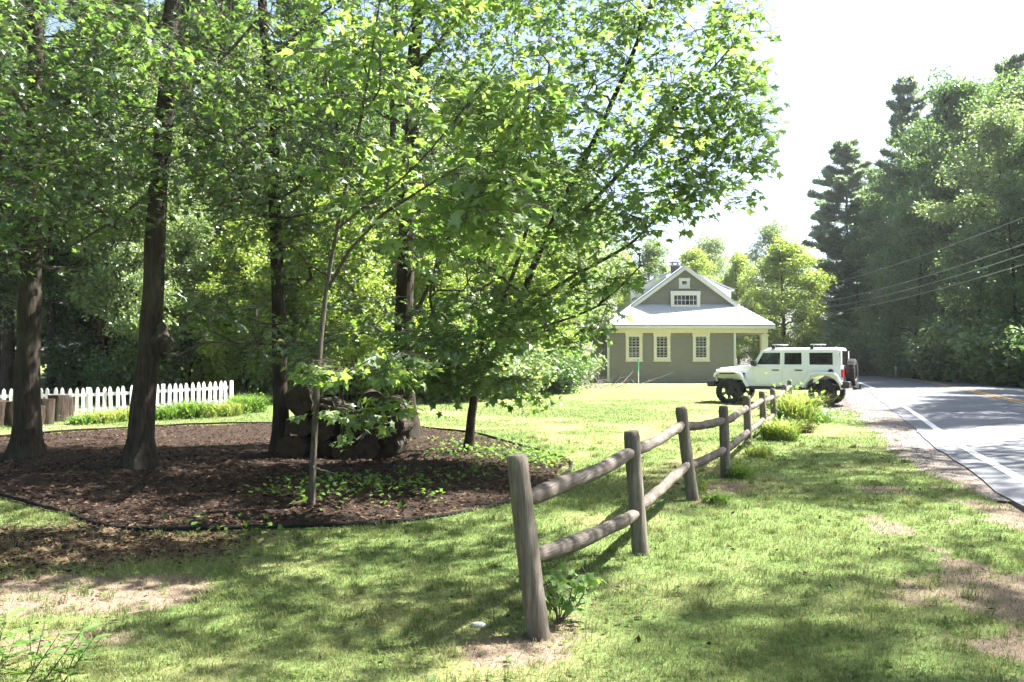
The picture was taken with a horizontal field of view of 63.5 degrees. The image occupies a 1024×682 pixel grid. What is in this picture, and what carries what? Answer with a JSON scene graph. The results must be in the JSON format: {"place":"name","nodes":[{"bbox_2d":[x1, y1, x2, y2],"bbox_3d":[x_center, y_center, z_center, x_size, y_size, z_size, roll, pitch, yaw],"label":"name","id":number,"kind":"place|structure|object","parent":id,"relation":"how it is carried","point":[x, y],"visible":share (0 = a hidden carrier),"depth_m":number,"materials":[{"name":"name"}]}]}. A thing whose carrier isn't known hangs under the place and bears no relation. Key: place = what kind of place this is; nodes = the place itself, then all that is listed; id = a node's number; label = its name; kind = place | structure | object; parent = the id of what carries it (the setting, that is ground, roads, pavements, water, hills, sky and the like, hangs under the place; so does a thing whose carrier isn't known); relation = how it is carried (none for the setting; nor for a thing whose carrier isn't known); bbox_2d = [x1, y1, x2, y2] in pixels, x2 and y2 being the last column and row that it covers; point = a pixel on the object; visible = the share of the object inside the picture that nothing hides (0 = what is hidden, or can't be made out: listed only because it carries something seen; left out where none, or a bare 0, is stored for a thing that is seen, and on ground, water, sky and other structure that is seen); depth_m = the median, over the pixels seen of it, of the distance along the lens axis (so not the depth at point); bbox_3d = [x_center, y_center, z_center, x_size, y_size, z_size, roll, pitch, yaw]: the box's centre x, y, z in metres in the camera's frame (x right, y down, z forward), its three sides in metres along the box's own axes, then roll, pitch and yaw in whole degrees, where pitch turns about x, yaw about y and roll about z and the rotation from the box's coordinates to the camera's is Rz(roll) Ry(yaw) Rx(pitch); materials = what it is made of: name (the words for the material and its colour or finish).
{"place":"outdoors","nodes":[
{"label":"outdoors","id":0,"kind":"place"},
{"bbox_2d":[0,358,1023,681],"bbox_3d":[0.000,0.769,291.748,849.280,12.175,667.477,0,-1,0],"label":"ground","id":1,"kind":"structure","parent":0,"point":[664,392],"depth_m":5.87,"materials":[{"name":"green plant"}]},
{"bbox_2d":[0,607,30,671],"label":"weed clump","id":2,"kind":"object","parent":1,"relation":"on","point":[11,613],"visible":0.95,"depth_m":4.32,"materials":[{"name":"green plant"}]},
{"bbox_2d":[0,0,65,388],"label":"hemlock tree","id":3,"kind":"object","parent":1,"relation":"on","point":[8,287],"visible":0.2,"depth_m":27.36,"materials":[{"name":"green plant"}]},
{"bbox_2d":[0,0,92,393],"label":"hemlock tree","id":4,"kind":"object","parent":1,"relation":"on","point":[8,344],"visible":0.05,"depth_m":31.82,"materials":[{"name":"green plant"}]},
{"bbox_2d":[0,617,110,681],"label":"weed clump","id":5,"kind":"object","parent":1,"relation":"on","point":[41,657],"visible":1,"depth_m":4.09,"materials":[{"name":"green plant"}]},
{"bbox_2d":[48,395,68,421],"bbox_3d":[-10.907,1.631,19.865,0.422,0.667,0.449,0,-2,42],"label":"log round","id":6,"kind":"object","parent":1,"relation":"on","point":[61,405],"visible":0.62,"depth_m":19.73,"materials":[{"name":"brown wood"}]},
{"bbox_2d":[0,24,128,393],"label":"leafy tree","id":7,"kind":"object","parent":1,"relation":"on","point":[51,318],"visible":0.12,"depth_m":31.39,"materials":[{"name":"green plant"}]},
{"bbox_2d":[41,232,127,384],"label":"hemlock tree","id":8,"kind":"object","parent":1,"relation":"on","point":[89,323],"visible":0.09,"depth_m":41.88,"materials":[{"name":"green plant"}]},
{"bbox_2d":[41,326,129,393],"bbox_3d":[-15.478,0.769,30.860,5.422,2.845,4.680,0,-1,0],"label":"shrub","id":9,"kind":"object","parent":1,"relation":"on","point":[73,380],"visible":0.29,"depth_m":30.00,"materials":[{"name":"green plant"}]},
{"bbox_2d":[6,0,175,396],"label":"hemlock tree","id":10,"kind":"object","parent":1,"relation":"on","point":[102,341],"visible":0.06,"depth_m":29.00,"materials":[{"name":"green plant"}]},
{"bbox_2d":[0,380,232,417],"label":"picket fence","id":11,"kind":"object","parent":1,"relation":"on","point":[88,394],"visible":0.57,"depth_m":20.99,"materials":[{"name":"white paint"}]},
{"bbox_2d":[77,335,192,401],"bbox_3d":[-12.209,0.910,27.083,3.882,2.408,3.351,0,-1,4],"label":"shrub","id":12,"kind":"object","parent":1,"relation":"on","point":[112,374],"visible":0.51,"depth_m":26.29,"materials":[{"name":"green plant"}]},
{"bbox_2d":[46,47,225,359],"bbox_3d":[-12.796,-4.033,27.593,6.079,12.122,4.940,-1,-1,39],"label":"leafy tree","id":13,"kind":"object","parent":1,"relation":"on","point":[101,300],"visible":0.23,"depth_m":26.73,"materials":[{"name":"green plant"}]},
{"bbox_2d":[72,114,225,361],"bbox_3d":[-11.335,-2.550,25.588,4.559,9.092,3.705,0,-1,9],"label":"leafy tree","id":14,"kind":"object","parent":1,"relation":"on","point":[131,324],"visible":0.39,"depth_m":25.45,"materials":[{"name":"green plant"}]},
{"bbox_2d":[84,0,258,388],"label":"leafy tree","id":15,"kind":"object","parent":1,"relation":"on","point":[158,6],"visible":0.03,"depth_m":33.50,"materials":[{"name":"green plant"}]},
{"bbox_2d":[125,0,245,392],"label":"hemlock tree","id":16,"kind":"object","parent":1,"relation":"on","point":[207,8],"visible":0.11,"depth_m":32.15,"materials":[{"name":"green plant"}]},
{"bbox_2d":[115,117,264,396],"bbox_3d":[-11.810,-2.994,29.848,5.227,10.092,5.580,-1,-1,43],"label":"leafy tree","id":17,"kind":"object","parent":1,"relation":"on","point":[178,347],"visible":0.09,"depth_m":29.23,"materials":[{"name":"green plant"}]},
{"bbox_2d":[177,0,265,377],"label":"hemlock tree","id":18,"kind":"object","parent":1,"relation":"on","point":[234,3],"visible":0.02,"depth_m":38.21,"materials":[{"name":"green plant"}]},
{"bbox_2d":[177,325,272,399],"bbox_3d":[-9.229,0.753,27.816,4.110,2.752,2.517,0,-1,-20],"label":"shrub","id":19,"kind":"object","parent":1,"relation":"on","point":[211,377],"visible":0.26,"depth_m":27.19,"materials":[{"name":"green plant"}]},
{"bbox_2d":[187,214,288,400],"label":"leafy tree","id":20,"kind":"object","parent":1,"relation":"on","point":[241,253],"visible":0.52,"depth_m":26.14,"materials":[{"name":"green plant"}]},
{"bbox_2d":[218,385,272,412],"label":"garden plant","id":21,"kind":"object","parent":1,"relation":"on","point":[257,403],"visible":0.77,"depth_m":22.56,"materials":[{"name":"green plant"}]},
{"bbox_2d":[174,32,324,341],"bbox_3d":[-9.588,-4.513,29.783,5.352,13.132,6.585,1,-1,-29],"label":"leafy tree","id":22,"kind":"object","parent":1,"relation":"on","point":[236,92],"visible":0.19,"depth_m":29.09,"materials":[{"name":"green plant"}]},
{"bbox_2d":[0,423,565,526],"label":"mulch bed","id":23,"kind":"object","parent":1,"relation":"on","point":[31,482],"visible":0.59,"depth_m":10.31,"materials":[{"name":"brown soil"}]},
{"bbox_2d":[0,0,192,458],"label":"maple tree","id":24,"kind":"object","parent":23,"relation":"on","point":[26,440],"visible":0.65,"depth_m":11.88,"materials":[{"name":"green plant"}]},
{"bbox_2d":[0,0,360,469],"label":"maple tree","id":25,"kind":"object","parent":23,"relation":"on","point":[155,343],"visible":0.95,"depth_m":10.55,"materials":[{"name":"green plant"}]},
{"bbox_2d":[169,0,415,453],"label":"maple tree","id":26,"kind":"object","parent":23,"relation":"on","point":[279,278],"visible":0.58,"depth_m":12.51,"materials":[{"name":"green plant"}]},
{"bbox_2d":[276,435,317,456],"bbox_3d":[-3.267,1.608,12.688,0.450,0.423,0.550,42,5,9],"label":"log","id":27,"kind":"object","parent":23,"relation":"on","point":[294,445],"visible":0.56,"depth_m":12.43,"materials":[{"name":"brown wood"}]},
{"bbox_2d":[288,414,312,436],"bbox_3d":[-3.181,1.300,12.738,0.354,0.377,0.550,-29,-6,6],"label":"log","id":28,"kind":"object","parent":27,"relation":"on","point":[301,428],"visible":0.47,"depth_m":12.46,"materials":[{"name":"brown wood"}]},
{"bbox_2d":[284,384,313,415],"bbox_3d":[-3.188,0.910,12.680,0.437,0.466,0.550,31,-4,1],"label":"log","id":29,"kind":"object","parent":28,"relation":"on","point":[299,399],"visible":0.72,"depth_m":12.41,"materials":[{"name":"brown wood"}]},
{"bbox_2d":[309,437,336,455],"bbox_3d":[-2.915,1.643,12.819,0.368,0.394,0.550,19,1,-2],"label":"log","id":30,"kind":"object","parent":23,"relation":"on","point":[324,448],"visible":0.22,"depth_m":12.54,"materials":[{"name":"brown wood"}]},
{"bbox_2d":[309,416,340,440],"bbox_3d":[-2.824,1.300,12.622,0.393,0.367,0.550,21,1,7],"label":"log","id":31,"kind":"object","parent":30,"relation":"on","point":[325,433],"visible":0.52,"depth_m":12.35,"materials":[{"name":"brown wood"}]},
{"bbox_2d":[191,0,647,438],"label":"maple tree","id":32,"kind":"object","parent":23,"relation":"on","point":[403,300],"visible":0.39,"depth_m":14.12,"materials":[{"name":"green plant"}]},
{"bbox_2d":[269,0,597,504],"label":"maple sapling","id":33,"kind":"object","parent":23,"relation":"on","point":[474,208],"visible":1,"depth_m":7.61,"materials":[{"name":"green plant"}]},
{"bbox_2d":[345,0,790,450],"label":"maple tree","id":34,"kind":"object","parent":23,"relation":"on","point":[476,377],"visible":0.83,"depth_m":11.18,"materials":[{"name":"green plant"}]},
{"bbox_2d":[0,422,572,530],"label":"garden edging","id":35,"kind":"object","parent":1,"relation":"on","point":[241,527],"visible":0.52,"depth_m":7.98,"materials":[{"name":"black plastic"}]},
{"bbox_2d":[226,0,346,212],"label":"hemlock tree","id":36,"kind":"object","parent":1,"relation":"on","point":[283,11],"visible":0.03,"depth_m":36.09,"materials":[{"name":"green plant"}]},
{"bbox_2d":[228,326,368,401],"bbox_3d":[-6.726,0.830,27.299,4.193,2.681,4.354,-1,-1,28],"label":"shrub","id":37,"kind":"object","parent":1,"relation":"on","point":[328,392],"visible":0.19,"depth_m":26.27,"materials":[{"name":"green plant"}]},
{"bbox_2d":[260,171,395,395],"bbox_3d":[-6.637,-2.053,29.297,5.697,8.229,4.643,0,-1,-12],"label":"leafy tree","id":38,"kind":"object","parent":1,"relation":"on","point":[289,316],"visible":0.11,"depth_m":28.69,"materials":[{"name":"green plant"}]},
{"bbox_2d":[257,51,401,395],"bbox_3d":[-6.561,-4.536,30.846,5.642,13.236,5.366,1,-1,-39],"label":"leafy tree","id":39,"kind":"object","parent":1,"relation":"on","point":[363,125],"visible":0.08,"depth_m":30.49,"materials":[{"name":"green plant"}]},
{"bbox_2d":[284,187,395,401],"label":"leafy tree","id":40,"kind":"object","parent":1,"relation":"on","point":[364,287],"visible":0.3,"depth_m":26.48,"materials":[{"name":"green plant"}]},
{"bbox_2d":[265,25,415,295],"bbox_3d":[-6.819,-5.429,34.345,6.176,15.153,7.598,-1,-1,29],"label":"leafy tree","id":41,"kind":"object","parent":1,"relation":"on","point":[334,124],"depth_m":33.51,"materials":[{"name":"green plant"}]},
{"bbox_2d":[354,437,379,458],"bbox_3d":[-2.194,1.635,12.607,0.387,0.394,0.550,2,1,-8],"label":"log","id":42,"kind":"object","parent":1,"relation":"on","point":[366,448],"visible":0.65,"depth_m":12.33,"materials":[{"name":"brown wood"}]},
{"bbox_2d":[139,427,607,545],"bbox_3d":[-0.827,1.673,11.431,3.916,0.248,9.697,0,-1,13],"label":"ground cover","id":43,"kind":"object","parent":1,"relation":"on","point":[541,452],"visible":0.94,"depth_m":9.86,"materials":[{"name":"green plant"}]},
{"bbox_2d":[329,298,444,401],"bbox_3d":[-4.036,0.354,28.501,5.822,3.899,3.566,4,-4,-75],"label":"shrub","id":44,"kind":"object","parent":1,"relation":"on","point":[385,391],"visible":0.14,"depth_m":27.17,"materials":[{"name":"green plant"}]},
{"bbox_2d":[377,435,406,457],"bbox_3d":[-1.873,1.628,12.804,0.398,0.371,0.550,-2,-1,8],"label":"log","id":45,"kind":"object","parent":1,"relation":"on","point":[392,447],"visible":0.61,"depth_m":12.54,"materials":[{"name":"brown wood"}]},
{"bbox_2d":[345,171,463,329],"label":"leafy tree","id":46,"kind":"object","parent":1,"relation":"on","point":[385,239],"visible":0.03,"depth_m":30.42,"materials":[{"name":"green plant"}]},
{"bbox_2d":[387,213,479,342],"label":"leafy tree","id":47,"kind":"object","parent":1,"relation":"on","point":[419,274],"visible":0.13,"depth_m":29.29,"materials":[{"name":"green plant"}]},
{"bbox_2d":[373,102,499,327],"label":"leafy tree","id":48,"kind":"object","parent":1,"relation":"on","point":[434,136],"visible":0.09,"depth_m":33.65,"materials":[{"name":"green plant"}]},
{"bbox_2d":[396,61,508,322],"bbox_3d":[-2.409,-5.270,36.943,6.176,15.153,7.598,0,-1,-18],"label":"leafy tree","id":49,"kind":"object","parent":1,"relation":"on","point":[455,87],"visible":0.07,"depth_m":36.40,"materials":[{"name":"green plant"}]},
{"bbox_2d":[415,335,526,402],"bbox_3d":[-1.994,0.803,29.381,5.278,3.094,5.480,0,-1,-25],"label":"shrub","id":50,"kind":"object","parent":1,"relation":"on","point":[442,395],"visible":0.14,"depth_m":28.53,"materials":[{"name":"green plant"}]},
{"bbox_2d":[426,199,533,345],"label":"leafy tree","id":51,"kind":"object","parent":1,"relation":"on","point":[507,275],"visible":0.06,"depth_m":33.17,"materials":[{"name":"green plant"}]},
{"bbox_2d":[0,422,1000,648],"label":"leaf litter","id":52,"kind":"object","parent":1,"relation":"on","point":[97,543],"visible":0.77,"depth_m":9.04,"materials":[{"name":"brown plant"}]},
{"bbox_2d":[0,437,1023,681],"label":"dry thatch","id":53,"kind":"object","parent":1,"relation":"on","point":[520,603],"visible":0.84,"depth_m":5.42,"materials":[{"name":"beige plant"}]},
{"bbox_2d":[0,475,1023,681],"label":"clover leaves","id":54,"kind":"object","parent":1,"relation":"on","point":[693,638],"visible":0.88,"depth_m":4.92,"materials":[{"name":"green plant"}]},
{"bbox_2d":[479,338,565,397],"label":"shrub","id":55,"kind":"object","parent":1,"relation":"on","point":[531,370],"visible":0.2,"depth_m":31.12,"materials":[{"name":"green plant"}]},
{"bbox_2d":[480,226,578,380],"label":"leafy tree","id":56,"kind":"object","parent":1,"relation":"on","point":[536,273],"visible":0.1,"depth_m":34.28,"materials":[{"name":"green plant"}]},
{"bbox_2d":[505,226,585,357],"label":"leafy tree","id":57,"kind":"object","parent":1,"relation":"on","point":[570,326],"visible":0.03,"depth_m":39.56,"materials":[{"name":"green plant"}]},
{"bbox_2d":[508,153,602,329],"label":"leafy tree","id":58,"kind":"object","parent":1,"relation":"on","point":[575,251],"visible":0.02,"depth_m":41.83,"materials":[{"name":"green plant"}]},
{"bbox_2d":[515,560,605,623],"bbox_3d":[0.296,1.497,4.909,0.469,0.379,0.506,-1,-1,45],"label":"maple seedling","id":59,"kind":"object","parent":1,"relation":"on","point":[566,603],"visible":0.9,"depth_m":4.89,"materials":[{"name":"green plant"}]},
{"bbox_2d":[531,337,602,393],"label":"shrub","id":60,"kind":"object","parent":1,"relation":"on","point":[566,378],"visible":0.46,"depth_m":34.65,"materials":[{"name":"green plant"}]},
{"bbox_2d":[546,154,630,347],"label":"leafy tree","id":61,"kind":"object","parent":1,"relation":"on","point":[602,255],"visible":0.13,"depth_m":50.41,"materials":[{"name":"green plant"}]},
{"bbox_2d":[590,250,643,321],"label":"birch tree","id":62,"kind":"object","parent":1,"relation":"on","point":[619,299],"visible":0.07,"depth_m":55.67,"materials":[{"name":"green plant"}]},
{"bbox_2d":[507,380,792,641],"bbox_3d":[3.906,1.387,13.725,0.306,1.180,19.756,0,-1,23],"label":"rail fence","id":63,"kind":"object","parent":1,"relation":"on","point":[532,555],"visible":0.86,"depth_m":6.16,"materials":[{"name":"brown wood"}]},
{"bbox_2d":[634,237,672,281],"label":"leafy tree","id":64,"kind":"object","parent":1,"relation":"on","point":[653,252],"visible":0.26,"depth_m":71.47,"materials":[{"name":"green plant"}]},
{"bbox_2d":[594,261,775,382],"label":"clapboard house","id":65,"kind":"structure","parent":1,"relation":"on","point":[688,325],"depth_m":48.57,"materials":[{"name":"grey"}]},
{"bbox_2d":[670,291,700,306],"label":"gable window","id":66,"kind":"structure","parent":65,"relation":"in","point":[678,298],"depth_m":49.67,"materials":[{"name":"white paint"}]},
{"bbox_2d":[692,333,709,361],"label":"window","id":67,"kind":"structure","parent":65,"relation":"in","point":[695,358],"depth_m":48.53,"materials":[{"name":"white paint"}]},
{"bbox_2d":[678,244,723,282],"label":"birch tree","id":68,"kind":"object","parent":1,"relation":"on","point":[690,259],"visible":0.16,"depth_m":73.25,"materials":[{"name":"green plant"}]},
{"bbox_2d":[691,230,747,302],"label":"leafy tree","id":69,"kind":"object","parent":1,"relation":"on","point":[711,247],"visible":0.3,"depth_m":99.35,"materials":[{"name":"green plant"}]},
{"bbox_2d":[717,250,758,364],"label":"birch tree","id":70,"kind":"object","parent":1,"relation":"on","point":[739,262],"visible":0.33,"depth_m":67.66,"materials":[{"name":"green plant"}]},
{"bbox_2d":[736,287,777,364],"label":"birch tree","id":71,"kind":"object","parent":1,"relation":"on","point":[750,307],"visible":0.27,"depth_m":65.45,"materials":[{"name":"green plant"}]},
{"bbox_2d":[739,216,815,354],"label":"leafy tree","id":72,"kind":"object","parent":1,"relation":"on","point":[769,232],"visible":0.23,"depth_m":94.89,"materials":[{"name":"green plant"}]},
{"bbox_2d":[751,397,812,440],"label":"leafy clump","id":73,"kind":"object","parent":1,"relation":"on","point":[778,431],"visible":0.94,"depth_m":15.43,"materials":[{"name":"green plant"}]},
{"bbox_2d":[707,344,861,406],"bbox_3d":[8.993,1.102,27.304,4.740,1.979,2.040,-1,-1,31],"label":"off road car","id":74,"kind":"object","parent":1,"relation":"on","point":[808,368],"visible":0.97,"depth_m":26.49,"materials":[{"name":"white paint"}]},
{"bbox_2d":[736,234,837,363],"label":"birch tree","id":75,"kind":"object","parent":1,"relation":"on","point":[811,332],"visible":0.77,"depth_m":55.98,"materials":[{"name":"green plant"}]},
{"bbox_2d":[757,372,836,424],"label":"tall grass clump","id":76,"kind":"object","parent":1,"relation":"on","point":[797,405],"visible":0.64,"depth_m":18.40,"materials":[{"name":"green plant"}]},
{"bbox_2d":[792,319,880,350],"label":"shrub","id":77,"kind":"object","parent":1,"relation":"on","point":[840,334],"visible":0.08,"depth_m":66.58,"materials":[{"name":"green plant"}]},
{"bbox_2d":[796,137,884,338],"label":"pine tree","id":78,"kind":"object","parent":1,"relation":"on","point":[845,182],"visible":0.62,"depth_m":73.15,"materials":[{"name":"green plant"}]},
{"bbox_2d":[825,252,881,342],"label":"hemlock tree","id":79,"kind":"object","parent":1,"relation":"on","point":[849,288],"visible":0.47,"depth_m":69.97,"materials":[{"name":"green plant"}]},
{"bbox_2d":[828,153,907,324],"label":"leafy tree","id":80,"kind":"object","parent":1,"relation":"on","point":[874,205],"visible":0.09,"depth_m":68.94,"materials":[{"name":"green plant"}]},
{"bbox_2d":[829,325,906,375],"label":"shrub","id":81,"kind":"object","parent":1,"relation":"on","point":[859,354],"visible":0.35,"depth_m":60.91,"materials":[{"name":"green plant"}]},
{"bbox_2d":[850,215,914,339],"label":"leafy tree","id":82,"kind":"object","parent":1,"relation":"on","point":[880,236],"visible":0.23,"depth_m":64.19,"materials":[{"name":"green plant"}]},
{"bbox_2d":[859,73,938,320],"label":"pine tree","id":83,"kind":"object","parent":1,"relation":"on","point":[901,108],"visible":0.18,"depth_m":65.93,"materials":[{"name":"green plant"}]},
{"bbox_2d":[863,317,945,377],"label":"shrub","id":84,"kind":"object","parent":1,"relation":"on","point":[898,358],"visible":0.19,"depth_m":55.21,"materials":[{"name":"green plant"}]},
{"bbox_2d":[871,196,958,378],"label":"leafy tree","id":85,"kind":"object","parent":1,"relation":"on","point":[910,269],"visible":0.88,"depth_m":52.60,"materials":[{"name":"green plant"}]},
{"bbox_2d":[820,378,1009,501],"bbox_3d":[14.144,2.200,34.479,2.237,0.055,53.632,0,-1,18],"label":"gravel shoulder","id":86,"kind":"object","parent":1,"relation":"on","point":[957,469],"visible":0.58,"depth_m":14.82},
{"bbox_2d":[875,113,955,313],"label":"leafy tree","id":87,"kind":"object","parent":1,"relation":"on","point":[901,185],"visible":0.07,"depth_m":62.49,"materials":[{"name":"green plant"}]},
{"bbox_2d":[898,318,984,381],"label":"shrub","id":88,"kind":"object","parent":1,"relation":"on","point":[927,351],"visible":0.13,"depth_m":48.40,"materials":[{"name":"green plant"}]},
{"bbox_2d":[877,63,1019,319],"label":"leafy tree","id":89,"kind":"object","parent":1,"relation":"on","point":[946,117],"visible":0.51,"depth_m":52.95,"materials":[{"name":"green plant"}]},
{"bbox_2d":[905,303,1023,383],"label":"shrub","id":90,"kind":"object","parent":1,"relation":"on","point":[953,370],"visible":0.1,"depth_m":46.29,"materials":[{"name":"green plant"}]},
{"bbox_2d":[907,90,1023,325],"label":"leafy tree","id":91,"kind":"object","parent":1,"relation":"on","point":[1000,132],"visible":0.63,"depth_m":46.10,"materials":[{"name":"green plant"}]},
{"bbox_2d":[935,211,1011,379],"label":"leafy tree","id":92,"kind":"object","parent":1,"relation":"on","point":[970,256],"visible":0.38,"depth_m":46.66,"materials":[{"name":"green plant"}]},
{"bbox_2d":[933,320,1023,386],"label":"shrub","id":93,"kind":"object","parent":1,"relation":"on","point":[979,350],"visible":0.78,"depth_m":41.47,"materials":[{"name":"green plant"}]},
{"bbox_2d":[944,174,1023,334],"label":"leafy tree","id":94,"kind":"object","parent":1,"relation":"on","point":[1014,206],"visible":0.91,"depth_m":43.02,"materials":[{"name":"green plant"}]},
{"bbox_2d":[960,50,1023,319],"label":"pine tree","id":95,"kind":"object","parent":1,"relation":"on","point":[1015,61],"visible":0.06,"depth_m":59.83,"materials":[{"name":"green plant"}]},
{"bbox_2d":[963,68,1023,279],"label":"leafy tree","id":96,"kind":"object","parent":1,"relation":"on","point":[1000,90],"visible":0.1,"depth_m":53.83,"materials":[{"name":"green plant"}]},
{"bbox_2d":[966,316,1023,386],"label":"shrub","id":97,"kind":"object","parent":1,"relation":"on","point":[1010,340],"visible":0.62,"depth_m":40.52,"materials":[{"name":"green plant"}]},
{"bbox_2d":[990,128,1023,280],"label":"leafy tree","id":98,"kind":"object","parent":1,"relation":"on","point":[1020,147],"visible":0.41,"depth_m":44.35,"materials":[{"name":"green plant"}]},
{"bbox_2d":[1,0,1023,357],"label":"sky","id":99,"kind":"structure","parent":0,"point":[837,62],"materials":[{"name":"white"}]},
{"bbox_2d":[821,375,1023,510],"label":"road","id":100,"kind":"structure","parent":0,"point":[977,429],"depth_m":19.69,"materials":[{"name":"grey asphalt"}]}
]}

